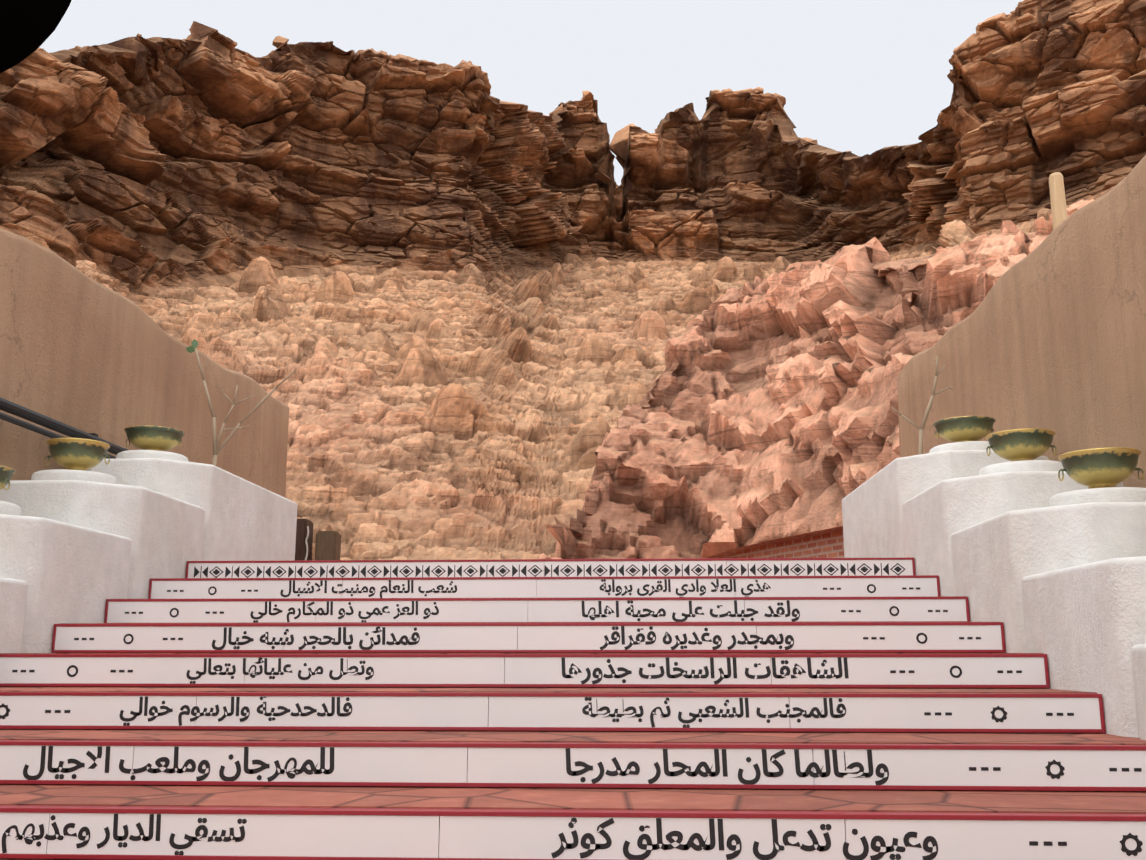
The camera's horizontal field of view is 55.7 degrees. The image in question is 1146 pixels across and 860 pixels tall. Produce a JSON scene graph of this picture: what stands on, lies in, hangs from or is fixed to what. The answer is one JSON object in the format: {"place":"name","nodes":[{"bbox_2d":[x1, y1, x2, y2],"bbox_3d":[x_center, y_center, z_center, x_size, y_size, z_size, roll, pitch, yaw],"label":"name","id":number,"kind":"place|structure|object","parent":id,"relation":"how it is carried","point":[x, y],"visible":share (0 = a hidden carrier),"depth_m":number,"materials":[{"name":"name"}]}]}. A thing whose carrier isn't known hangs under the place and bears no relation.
{"place":"outdoors","nodes":[
{"label":"outdoors","id":0,"kind":"place"},
{"bbox_2d":[0,0,70,72],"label":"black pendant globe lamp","id":1,"kind":"object","parent":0,"point":[28,28],"visible":1,"depth_m":1.51,"materials":[{"name":"black"}]},
{"bbox_2d":[315,531,340,559],"bbox_3d":[-2.994,1.661,13.215,0.260,0.840,0.260,-1,-12,3],"label":"timber post","id":2,"kind":"object","parent":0,"point":[327,545],"visible":0.48,"depth_m":13.15,"materials":[{"name":"brown wood"}]},
{"bbox_2d":[39,0,1023,185],"label":"sky","id":3,"kind":"structure","parent":0,"point":[861,77],"materials":[{"name":"white"}]},
{"bbox_2d":[0,0,1145,559],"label":"mountain cliffs","id":4,"kind":"structure","parent":0,"point":[460,302],"depth_m":51.07,"materials":[{"name":"stone"}]},
{"bbox_2d":[539,198,1096,558],"bbox_3d":[13.312,1.066,27.808,29.245,9.874,31.673,-1,-12,3],"label":"buttress rock","id":5,"kind":"object","parent":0,"point":[761,411],"visible":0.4,"depth_m":20.02,"materials":[{"name":"stone"}]},
{"label":"ground","id":6,"kind":"structure","parent":0,"visible":0},
{"bbox_2d":[0,228,288,496],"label":"mud wall","id":7,"kind":"structure","parent":6,"relation":"on","point":[79,350],"depth_m":8.86,"materials":[{"name":"paint"}]},
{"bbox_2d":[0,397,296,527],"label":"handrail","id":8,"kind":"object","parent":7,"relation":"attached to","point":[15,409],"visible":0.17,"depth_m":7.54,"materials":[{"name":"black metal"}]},
{"bbox_2d":[0,596,1145,859],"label":"stair treads","id":9,"kind":"object","parent":6,"relation":"on","point":[638,798],"visible":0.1,"depth_m":3.87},
{"bbox_2d":[0,450,297,652],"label":"stucco balustrade","id":10,"kind":"object","parent":9,"relation":"on","point":[79,546],"visible":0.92,"depth_m":6.79,"materials":[{"name":"white paint"}]},
{"bbox_2d":[0,425,184,489],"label":"bowls","id":11,"kind":"object","parent":10,"relation":"on","point":[76,454],"visible":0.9,"depth_m":7.17,"materials":[{"name":"green ceramic"}]},
{"bbox_2d":[186,339,294,465],"bbox_3d":[-3.111,0.250,9.932,1.028,2.263,0.096,1,-12,-3],"label":"bare tree","id":12,"kind":"object","parent":9,"relation":"on","point":[216,442],"depth_m":10.00,"materials":[{"name":"brown plant"}]},
{"bbox_2d":[295,519,312,559],"bbox_3d":[-3.357,1.581,13.171,0.300,0.980,0.300,-1,-12,3],"label":"timber post","id":13,"kind":"object","parent":9,"relation":"on","point":[301,536],"visible":0.23,"depth_m":13.09,"materials":[{"name":"brown wood"}]},
{"bbox_2d":[305,526,308,559],"bbox_3d":[-3.197,1.484,13.008,0.046,0.662,0.023,-1,-12,3],"label":"rope on timber","id":14,"kind":"object","parent":13,"relation":"attached to","point":[306,542],"visible":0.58,"depth_m":13.03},
{"bbox_2d":[0,563,1142,859],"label":"lettering","id":15,"kind":"object","parent":9,"relation":"on","point":[582,771],"visible":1,"depth_m":4.48,"materials":[{"name":"black paint"}]},
{"bbox_2d":[0,560,1145,859],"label":"stair risers","id":16,"kind":"object","parent":9,"relation":"attached to","point":[426,836],"visible":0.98,"depth_m":4.52,"materials":[{"name":"white plastic"}]},
{"bbox_2d":[0,557,1145,859],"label":"light box frames","id":17,"kind":"structure","parent":9,"relation":"attached to","point":[580,785],"depth_m":4.45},
{"bbox_2d":[708,526,843,557],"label":"brick retaining wall","id":18,"kind":"structure","parent":9,"relation":"on","point":[826,543],"depth_m":14.51,"materials":[{"name":"red brick"}]},
{"bbox_2d":[891,356,952,454],"bbox_3d":[3.012,0.291,9.247,0.536,1.901,0.046,-1,-12,3],"label":"bare tree","id":19,"kind":"object","parent":9,"relation":"on","point":[920,448],"visible":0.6,"depth_m":9.33,"materials":[{"name":"beige plant"}]},
{"bbox_2d":[842,441,1145,739],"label":"stucco balustrade","id":20,"kind":"object","parent":9,"relation":"on","point":[1036,555],"visible":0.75,"depth_m":5.44,"materials":[{"name":"white paint"}]},
{"bbox_2d":[933,416,1143,488],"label":"bowls","id":21,"kind":"object","parent":20,"relation":"on","point":[1106,467],"visible":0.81,"depth_m":6.73,"materials":[{"name":"green ceramic"}]},
{"bbox_2d":[897,155,1145,487],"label":"mud wall","id":22,"kind":"structure","parent":6,"relation":"on","point":[1049,332],"depth_m":7.76,"materials":[{"name":"paint"}]},
{"bbox_2d":[1049,172,1066,229],"bbox_3d":[3.783,-1.644,8.431,0.116,0.735,0.113,-1,-12,3],"label":"post","id":23,"kind":"object","parent":22,"relation":"on","point":[1058,199],"visible":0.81,"depth_m":8.42,"materials":[{"name":"beige wood"}]}
]}

